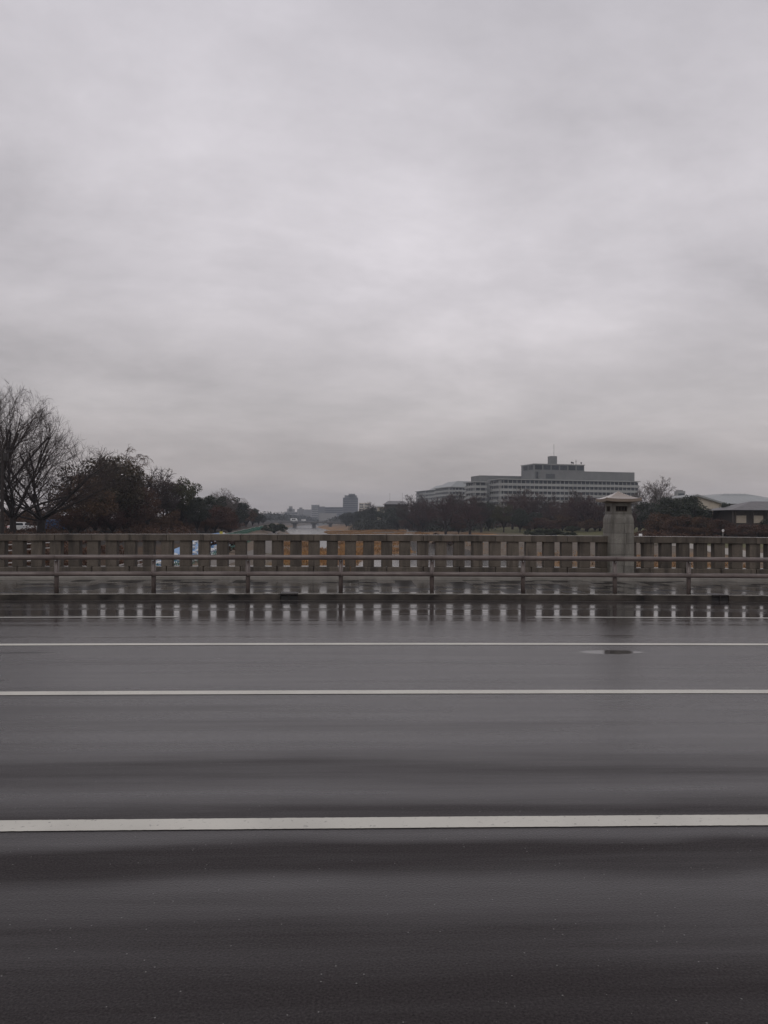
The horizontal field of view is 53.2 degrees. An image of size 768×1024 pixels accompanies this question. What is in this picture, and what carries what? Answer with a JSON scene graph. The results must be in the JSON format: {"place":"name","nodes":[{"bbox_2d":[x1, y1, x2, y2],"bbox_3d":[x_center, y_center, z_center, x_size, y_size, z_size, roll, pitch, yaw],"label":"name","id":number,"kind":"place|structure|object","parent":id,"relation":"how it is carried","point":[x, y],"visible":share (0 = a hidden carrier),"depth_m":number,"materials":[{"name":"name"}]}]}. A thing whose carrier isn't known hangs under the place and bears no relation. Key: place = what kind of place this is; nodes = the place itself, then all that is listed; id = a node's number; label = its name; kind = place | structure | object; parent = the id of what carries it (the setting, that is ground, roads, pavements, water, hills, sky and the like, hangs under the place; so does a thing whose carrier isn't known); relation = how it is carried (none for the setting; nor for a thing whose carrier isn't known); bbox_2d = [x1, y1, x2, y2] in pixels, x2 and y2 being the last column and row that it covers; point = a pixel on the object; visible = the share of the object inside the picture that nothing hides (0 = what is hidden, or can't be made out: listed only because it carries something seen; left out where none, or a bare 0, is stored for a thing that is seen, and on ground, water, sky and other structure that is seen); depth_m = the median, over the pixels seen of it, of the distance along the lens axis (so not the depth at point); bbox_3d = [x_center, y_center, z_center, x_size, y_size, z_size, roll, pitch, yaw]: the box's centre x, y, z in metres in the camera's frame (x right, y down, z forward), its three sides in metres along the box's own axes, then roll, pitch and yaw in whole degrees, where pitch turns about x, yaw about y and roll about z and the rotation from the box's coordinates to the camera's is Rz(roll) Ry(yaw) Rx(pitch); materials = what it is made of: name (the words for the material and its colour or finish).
{"place":"outdoors","nodes":[
{"label":"outdoors","id":0,"kind":"place"},
{"bbox_2d":[196,531,278,565],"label":"riverside path","id":1,"kind":"structure","parent":0,"point":[268,546],"depth_m":130.08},
{"bbox_2d":[0,534,607,572],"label":"stone parapet","id":2,"kind":"structure","parent":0,"point":[19,543],"depth_m":20.19,"materials":[{"name":"stone"}]},
{"bbox_2d":[4,518,762,571],"bbox_3d":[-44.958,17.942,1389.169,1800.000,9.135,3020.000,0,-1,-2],"label":"ground","id":3,"kind":"structure","parent":0,"point":[497,531],"depth_m":167.23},
{"bbox_2d":[0,448,11,533],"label":"utility pole","id":4,"kind":"object","parent":3,"relation":"on","point":[4,456],"visible":0.87,"depth_m":78.67,"materials":[{"name":"brown wood"}]},
{"bbox_2d":[7,522,36,529],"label":"parked car","id":5,"kind":"object","parent":3,"relation":"on","point":[19,525],"visible":0.32,"depth_m":119.40,"materials":[{"name":"white paint"}]},
{"bbox_2d":[0,378,60,492],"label":"bare tree","id":6,"kind":"object","parent":3,"relation":"on","point":[30,428],"visible":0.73,"depth_m":91.41,"materials":[{"name":"brown plant"}]},
{"bbox_2d":[19,507,45,525],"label":"brown leaved tree","id":7,"kind":"object","parent":3,"relation":"on","point":[27,514],"visible":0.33,"depth_m":140.39,"materials":[{"name":"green plant"}]},
{"bbox_2d":[0,388,85,533],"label":"bare tree","id":8,"kind":"object","parent":3,"relation":"on","point":[11,515],"visible":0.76,"depth_m":93.14,"materials":[{"name":"brown plant"}]},
{"bbox_2d":[0,430,133,533],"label":"bare tree","id":9,"kind":"object","parent":3,"relation":"on","point":[40,520],"visible":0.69,"depth_m":101.14,"materials":[{"name":"brown plant"}]},
{"bbox_2d":[54,510,84,532],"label":"brown leaved tree","id":10,"kind":"object","parent":3,"relation":"on","point":[66,521],"visible":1,"depth_m":112.47,"materials":[{"name":"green plant"}]},
{"bbox_2d":[48,474,120,531],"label":"brown leaved tree","id":11,"kind":"object","parent":3,"relation":"on","point":[97,510],"visible":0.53,"depth_m":117.49,"materials":[{"name":"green plant"}]},
{"bbox_2d":[86,514,106,530],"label":"brown leaved tree","id":12,"kind":"object","parent":3,"relation":"on","point":[96,524],"visible":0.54,"depth_m":125.11,"materials":[{"name":"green plant"}]},
{"bbox_2d":[49,454,152,531],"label":"evergreen tree","id":13,"kind":"object","parent":3,"relation":"on","point":[122,497],"visible":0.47,"depth_m":128.23,"materials":[{"name":"green plant"}]},
{"bbox_2d":[87,444,156,528],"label":"tree","id":14,"kind":"object","parent":3,"relation":"on","point":[132,458],"visible":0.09,"depth_m":147.14,"materials":[{"name":"brown plant"}]},
{"bbox_2d":[111,482,152,530],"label":"brown leaved tree","id":15,"kind":"object","parent":3,"relation":"on","point":[136,511],"visible":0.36,"depth_m":136.40,"materials":[{"name":"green plant"}]},
{"bbox_2d":[122,487,162,530],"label":"brown leaved tree","id":16,"kind":"object","parent":3,"relation":"on","point":[155,513],"visible":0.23,"depth_m":142.84,"materials":[{"name":"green plant"}]},
{"bbox_2d":[134,464,183,531],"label":"bare tree","id":17,"kind":"object","parent":3,"relation":"on","point":[166,498],"visible":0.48,"depth_m":153.73,"materials":[{"name":"brown plant"}]},
{"bbox_2d":[155,517,169,529],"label":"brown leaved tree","id":18,"kind":"object","parent":3,"relation":"on","point":[163,522],"visible":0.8,"depth_m":145.22,"materials":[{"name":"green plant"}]},
{"bbox_2d":[147,475,185,530],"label":"bare tree","id":19,"kind":"object","parent":3,"relation":"on","point":[165,512],"visible":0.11,"depth_m":162.41,"materials":[{"name":"brown plant"}]},
{"bbox_2d":[160,510,182,530],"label":"brown leaved tree","id":20,"kind":"object","parent":3,"relation":"on","point":[173,515],"visible":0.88,"depth_m":147.92,"materials":[{"name":"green plant"}]},
{"bbox_2d":[164,476,202,530],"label":"evergreen tree","id":21,"kind":"object","parent":3,"relation":"on","point":[189,494],"visible":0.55,"depth_m":161.75,"materials":[{"name":"green plant"}]},
{"bbox_2d":[182,497,211,532],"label":"evergreen tree","id":22,"kind":"object","parent":3,"relation":"on","point":[196,504],"visible":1,"depth_m":156.34,"materials":[{"name":"green plant"}]},
{"bbox_2d":[200,518,216,532],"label":"brown leaved tree","id":23,"kind":"object","parent":3,"relation":"on","point":[208,525],"visible":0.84,"depth_m":167.11,"materials":[{"name":"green plant"}]},
{"bbox_2d":[199,495,226,529],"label":"evergreen tree","id":24,"kind":"object","parent":3,"relation":"on","point":[212,501],"visible":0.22,"depth_m":187.49,"materials":[{"name":"green plant"}]},
{"bbox_2d":[205,508,229,531],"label":"brown leaved tree","id":25,"kind":"object","parent":3,"relation":"on","point":[217,513],"visible":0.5,"depth_m":171.46,"materials":[{"name":"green plant"}]},
{"bbox_2d":[210,488,238,513],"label":"bare tree","id":26,"kind":"object","parent":3,"relation":"on","point":[233,504],"visible":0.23,"depth_m":213.54,"materials":[{"name":"brown plant"}]},
{"bbox_2d":[210,505,239,530],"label":"brown leaved tree","id":27,"kind":"object","parent":3,"relation":"on","point":[227,510],"visible":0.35,"depth_m":183.87,"materials":[{"name":"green plant"}]},
{"bbox_2d":[215,496,241,524],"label":"evergreen tree","id":28,"kind":"object","parent":3,"relation":"on","point":[238,507],"visible":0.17,"depth_m":222.39,"materials":[{"name":"green plant"}]},
{"bbox_2d":[218,517,240,532],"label":"brown leaved tree","id":29,"kind":"object","parent":3,"relation":"on","point":[226,527],"visible":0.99,"depth_m":170.01,"materials":[{"name":"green plant"}]},
{"bbox_2d":[235,503,249,526],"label":"evergreen tree","id":30,"kind":"object","parent":3,"relation":"on","point":[242,515],"visible":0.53,"depth_m":262.32,"materials":[{"name":"green plant"}]},
{"bbox_2d":[261,523,287,532],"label":"round hedge","id":31,"kind":"object","parent":3,"relation":"on","point":[271,527],"visible":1,"depth_m":296.84,"materials":[{"name":"green plant"}]},
{"bbox_2d":[260,511,353,523],"bbox_3d":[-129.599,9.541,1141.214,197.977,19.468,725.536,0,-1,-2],"label":"wood","id":32,"kind":"object","parent":3,"relation":"on","point":[274,516],"visible":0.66,"depth_m":942.28,"materials":[{"name":"green plant"}]},
{"bbox_2d":[265,520,349,527],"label":"bridge","id":33,"kind":"structure","parent":3,"relation":"on","point":[294,522],"depth_m":698.46,"materials":[{"name":"concrete"}]},
{"bbox_2d":[311,505,319,518],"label":"city building","id":34,"kind":"structure","parent":3,"relation":"on","point":[314,510],"depth_m":1646.09,"materials":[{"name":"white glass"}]},
{"bbox_2d":[319,513,336,524],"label":"city building","id":35,"kind":"structure","parent":3,"relation":"on","point":[323,517],"depth_m":1147.74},
{"bbox_2d":[325,507,342,516],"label":"city building","id":36,"kind":"structure","parent":3,"relation":"on","point":[338,510],"depth_m":1497.76,"materials":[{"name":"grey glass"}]},
{"bbox_2d":[343,494,357,513],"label":"tower block","id":37,"kind":"structure","parent":3,"relation":"on","point":[350,502],"depth_m":1398.93,"materials":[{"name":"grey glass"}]},
{"bbox_2d":[353,510,367,521],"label":"evergreen tree","id":38,"kind":"object","parent":3,"relation":"on","point":[358,515],"visible":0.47,"depth_m":497.48,"materials":[{"name":"green plant"}]},
{"bbox_2d":[4,515,730,565],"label":"undergrowth","id":39,"kind":"object","parent":3,"relation":"on","point":[147,529],"visible":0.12,"depth_m":118.55,"materials":[{"name":"brown plant"}]},
{"bbox_2d":[364,507,376,519],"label":"evergreen tree","id":40,"kind":"object","parent":3,"relation":"on","point":[371,512],"visible":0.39,"depth_m":458.14,"materials":[{"name":"green plant"}]},
{"bbox_2d":[374,507,390,521],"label":"evergreen tree","id":41,"kind":"object","parent":3,"relation":"on","point":[380,514],"visible":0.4,"depth_m":426.47,"materials":[{"name":"green plant"}]},
{"bbox_2d":[383,501,407,528],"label":"brown roofed house","id":42,"kind":"structure","parent":3,"relation":"on","point":[387,504],"depth_m":430.64,"materials":[{"name":"tile"}]},
{"bbox_2d":[387,506,405,529],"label":"evergreen tree","id":43,"kind":"object","parent":3,"relation":"on","point":[393,517],"visible":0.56,"depth_m":398.12,"materials":[{"name":"green plant"}]},
{"bbox_2d":[395,494,425,530],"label":"bare tree","id":44,"kind":"object","parent":3,"relation":"on","point":[403,515],"visible":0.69,"depth_m":343.43,"materials":[{"name":"brown plant"}]},
{"bbox_2d":[407,499,438,531],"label":"bare tree","id":45,"kind":"object","parent":3,"relation":"on","point":[422,514],"visible":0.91,"depth_m":329.00,"materials":[{"name":"brown plant"}]},
{"bbox_2d":[426,485,441,508],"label":"concrete building","id":46,"kind":"structure","parent":3,"relation":"on","point":[430,493],"depth_m":878.39,"materials":[{"name":"grey concrete"}]},
{"bbox_2d":[427,495,461,534],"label":"bare tree","id":47,"kind":"object","parent":3,"relation":"on","point":[445,513],"visible":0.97,"depth_m":269.62,"materials":[{"name":"brown plant"}]},
{"bbox_2d":[434,481,470,509],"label":"concrete building","id":48,"kind":"structure","parent":3,"relation":"on","point":[447,488],"depth_m":746.91,"materials":[{"name":"grey concrete"}]},
{"bbox_2d":[449,517,466,533],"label":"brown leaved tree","id":49,"kind":"object","parent":3,"relation":"on","point":[458,527],"visible":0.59,"depth_m":274.56,"materials":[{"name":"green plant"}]},
{"bbox_2d":[445,491,479,531],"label":"bare tree","id":50,"kind":"object","parent":3,"relation":"on","point":[458,503],"visible":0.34,"depth_m":300.76,"materials":[{"name":"brown plant"}]},
{"bbox_2d":[451,496,489,534],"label":"bare tree","id":51,"kind":"object","parent":3,"relation":"on","point":[469,511],"visible":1,"depth_m":262.02,"materials":[{"name":"brown plant"}]},
{"bbox_2d":[464,481,487,508],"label":"concrete building","id":52,"kind":"structure","parent":3,"relation":"on","point":[474,488],"depth_m":557.29,"materials":[{"name":"grey concrete"}]},
{"bbox_2d":[461,493,495,532],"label":"bare tree","id":53,"kind":"object","parent":3,"relation":"on","point":[485,507],"visible":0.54,"depth_m":280.66,"materials":[{"name":"brown plant"}]},
{"bbox_2d":[477,501,495,530],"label":"evergreen tree","id":54,"kind":"object","parent":3,"relation":"on","point":[489,521],"visible":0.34,"depth_m":290.58,"materials":[{"name":"green plant"}]},
{"bbox_2d":[348,510,651,531],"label":"park wood","id":55,"kind":"object","parent":3,"relation":"on","point":[371,524],"visible":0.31,"depth_m":397.89,"materials":[{"name":"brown plant"}]},
{"bbox_2d":[489,502,512,531],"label":"evergreen tree","id":56,"kind":"object","parent":3,"relation":"on","point":[502,519],"visible":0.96,"depth_m":262.46,"materials":[{"name":"green plant"}]},
{"bbox_2d":[269,529,745,570],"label":"dry grass","id":57,"kind":"structure","parent":3,"relation":"on","point":[341,544],"depth_m":152.28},
{"bbox_2d":[496,493,530,528],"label":"bare tree","id":58,"kind":"object","parent":3,"relation":"on","point":[509,502],"visible":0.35,"depth_m":301.35,"materials":[{"name":"brown plant"}]},
{"bbox_2d":[510,508,529,532],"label":"evergreen tree","id":59,"kind":"object","parent":3,"relation":"on","point":[520,518],"visible":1,"depth_m":255.29,"materials":[{"name":"green plant"}]},
{"bbox_2d":[512,490,547,514],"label":"bare tree","id":60,"kind":"object","parent":3,"relation":"on","point":[524,505],"visible":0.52,"depth_m":290.58,"materials":[{"name":"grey plant"}]},
{"bbox_2d":[523,528,556,534],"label":"round hedge","id":61,"kind":"object","parent":3,"relation":"on","point":[530,532],"visible":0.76,"depth_m":204.42,"materials":[{"name":"green plant"}]},
{"bbox_2d":[526,492,560,520],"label":"bare tree","id":62,"kind":"object","parent":3,"relation":"on","point":[544,503],"visible":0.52,"depth_m":285.26,"materials":[{"name":"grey plant"}]},
{"bbox_2d":[540,501,569,528],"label":"bare tree","id":63,"kind":"object","parent":3,"relation":"on","point":[554,511],"visible":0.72,"depth_m":271.45,"materials":[{"name":"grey plant"}]},
{"bbox_2d":[471,456,640,513],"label":"concrete building","id":64,"kind":"structure","parent":3,"relation":"on","point":[551,477],"depth_m":560.54,"materials":[{"name":"grey concrete"}]},
{"bbox_2d":[551,514,574,530],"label":"brown leaved tree","id":65,"kind":"object","parent":3,"relation":"on","point":[560,518],"visible":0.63,"depth_m":255.25,"materials":[{"name":"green plant"}]},
{"bbox_2d":[559,488,583,513],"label":"bare tree","id":66,"kind":"object","parent":3,"relation":"on","point":[574,497],"visible":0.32,"depth_m":291.37,"materials":[{"name":"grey plant"}]},
{"bbox_2d":[560,492,593,521],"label":"bare tree","id":67,"kind":"object","parent":3,"relation":"on","point":[569,502],"visible":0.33,"depth_m":257.19,"materials":[{"name":"brown plant"}]},
{"bbox_2d":[566,496,604,530],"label":"bare tree","id":68,"kind":"object","parent":3,"relation":"on","point":[579,511],"visible":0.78,"depth_m":241.19,"materials":[{"name":"grey plant"}]},
{"bbox_2d":[578,519,595,531],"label":"brown leaved tree","id":69,"kind":"object","parent":3,"relation":"on","point":[583,523],"visible":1,"depth_m":233.69,"materials":[{"name":"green plant"}]},
{"bbox_2d":[581,498,604,530],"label":"bare tree","id":70,"kind":"object","parent":3,"relation":"on","point":[597,509],"visible":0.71,"depth_m":235.74,"materials":[{"name":"grey plant"}]},
{"bbox_2d":[635,501,666,527],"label":"evergreen tree","id":71,"kind":"object","parent":3,"relation":"on","point":[645,511],"visible":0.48,"depth_m":191.22,"materials":[{"name":"green plant"}]},
{"bbox_2d":[632,475,681,527],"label":"bare tree","id":72,"kind":"object","parent":3,"relation":"on","point":[655,497],"visible":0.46,"depth_m":202.53,"materials":[{"name":"grey plant"}]},
{"bbox_2d":[641,512,678,532],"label":"brown leaved tree","id":73,"kind":"object","parent":3,"relation":"on","point":[656,519],"visible":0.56,"depth_m":166.76,"materials":[{"name":"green plant"}]},
{"bbox_2d":[652,497,681,532],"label":"evergreen tree","id":74,"kind":"object","parent":3,"relation":"on","point":[669,503],"visible":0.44,"depth_m":170.43,"materials":[{"name":"green plant"}]},
{"bbox_2d":[661,514,691,534],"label":"brown leaved tree","id":75,"kind":"object","parent":3,"relation":"on","point":[674,528],"visible":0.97,"depth_m":159.16,"materials":[{"name":"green plant"}]},
{"bbox_2d":[670,494,703,536],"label":"evergreen tree","id":76,"kind":"object","parent":3,"relation":"on","point":[683,501],"visible":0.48,"depth_m":166.34,"materials":[{"name":"green plant"}]},
{"bbox_2d":[653,494,723,513],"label":"gabled hall","id":77,"kind":"structure","parent":3,"relation":"on","point":[710,503],"depth_m":238.41,"materials":[{"name":"beige paint"}]},
{"bbox_2d":[680,501,712,534],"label":"evergreen tree","id":78,"kind":"object","parent":3,"relation":"on","point":[687,507],"visible":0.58,"depth_m":160.94,"materials":[{"name":"green plant"}]},
{"bbox_2d":[688,516,718,534],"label":"brown leaved tree","id":79,"kind":"object","parent":3,"relation":"on","point":[697,528],"visible":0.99,"depth_m":153.58,"materials":[{"name":"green plant"}]},
{"bbox_2d":[648,494,767,508],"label":"sports hall","id":80,"kind":"structure","parent":3,"relation":"on","point":[732,499],"depth_m":303.20,"materials":[{"name":"metal"}]},
{"bbox_2d":[709,518,735,536],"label":"brown leaved tree","id":81,"kind":"object","parent":3,"relation":"on","point":[718,530],"visible":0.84,"depth_m":151.71,"materials":[{"name":"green plant"}]},
{"bbox_2d":[709,501,767,536],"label":"tiled house","id":82,"kind":"structure","parent":3,"relation":"on","point":[752,512],"depth_m":153.28,"materials":[{"name":"tile"}]},
{"bbox_2d":[725,523,752,536],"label":"brown leaved tree","id":83,"kind":"object","parent":3,"relation":"on","point":[735,532],"visible":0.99,"depth_m":141.32,"materials":[{"name":"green plant"}]},
{"bbox_2d":[745,523,767,536],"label":"brown leaved tree","id":84,"kind":"object","parent":3,"relation":"on","point":[761,533],"visible":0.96,"depth_m":140.03,"materials":[{"name":"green plant"}]},
{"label":"bridge deck","id":85,"kind":"structure","parent":3,"relation":"on","visible":0},
{"bbox_2d":[280,592,298,598],"bbox_3d":[-2.006,1.779,16.329,0.364,0.132,0.400,0,-1,-2],"label":"drain inlet","id":86,"kind":"object","parent":85,"relation":"on","point":[289,595],"visible":0.9,"depth_m":16.16,"materials":[{"name":"metal"}]},
{"bbox_2d":[0,595,767,600],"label":"kerb foot","id":87,"kind":"object","parent":85,"relation":"on","point":[460,597],"visible":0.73,"depth_m":16.21},
{"bbox_2d":[0,593,767,595],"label":"kerb","id":88,"kind":"structure","parent":87,"relation":"on","point":[361,594],"depth_m":16.19,"materials":[{"name":"concrete"}]},
{"bbox_2d":[0,576,767,581],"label":"parapet step","id":89,"kind":"object","parent":85,"relation":"on","point":[348,578],"visible":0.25,"depth_m":19.97,"materials":[{"name":"concrete"}]},
{"bbox_2d":[704,593,728,600],"bbox_3d":[7.193,1.844,16.626,0.367,0.132,0.400,0,-1,-2],"label":"drain inlet","id":90,"kind":"object","parent":85,"relation":"on","point":[719,597],"visible":0.88,"depth_m":16.45,"materials":[{"name":"metal"}]},
{"bbox_2d":[0,599,767,1023],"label":"road","id":91,"kind":"structure","parent":0,"point":[546,925],"depth_m":4.49,"materials":[{"name":"asphalt"}]},
{"bbox_2d":[0,616,177,617],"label":"edge line","id":92,"kind":"object","parent":91,"relation":"on","point":[89,617],"visible":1,"depth_m":13.06,"materials":[{"name":"paint"}]},
{"bbox_2d":[0,814,767,830],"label":"lane line","id":93,"kind":"object","parent":91,"relation":"on","point":[354,822],"visible":1,"depth_m":4.29,"materials":[{"name":"paint"}]},
{"bbox_2d":[0,690,767,694],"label":"lane line","id":94,"kind":"object","parent":91,"relation":"on","point":[340,692],"visible":1,"depth_m":7.51,"materials":[{"name":"paint"}]},
{"bbox_2d":[0,643,767,645],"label":"lane line","id":95,"kind":"object","parent":91,"relation":"on","point":[394,644],"visible":1,"depth_m":10.40,"materials":[{"name":"paint"}]},
{"bbox_2d":[536,617,767,617],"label":"edge line","id":96,"kind":"object","parent":91,"relation":"on","point":[651,617],"visible":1,"depth_m":13.42,"materials":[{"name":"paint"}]},
{"bbox_2d":[0,580,767,594],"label":"pavement","id":97,"kind":"structure","parent":0,"point":[368,586],"depth_m":18.04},
{"bbox_2d":[0,555,767,593],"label":"guard rail","id":98,"kind":"object","parent":97,"relation":"on","point":[688,575],"visible":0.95,"depth_m":16.38,"materials":[{"name":"beige paint"}]},
{"bbox_2d":[0,0,767,518],"label":"sky","id":99,"kind":"structure","parent":0,"point":[278,254],"materials":[{"name":"grey"}]},
{"bbox_2d":[286,523,559,571],"bbox_3d":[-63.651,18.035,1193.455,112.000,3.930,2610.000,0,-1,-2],"label":"river","id":100,"kind":"structure","parent":0,"point":[305,529],"depth_m":158.38,"materials":[{"name":"grey liquid"}]},
{"bbox_2d":[596,491,641,572],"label":"stone pillar","id":101,"kind":"structure","parent":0,"point":[618,527],"depth_m":20.22,"materials":[{"name":"stone"}]},
{"bbox_2d":[634,536,767,573],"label":"stone parapet","id":102,"kind":"structure","parent":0,"point":[735,546],"depth_m":20.54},
{"bbox_2d":[672,543,762,557],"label":"bank path","id":103,"kind":"structure","parent":0,"point":[726,550],"depth_m":112.90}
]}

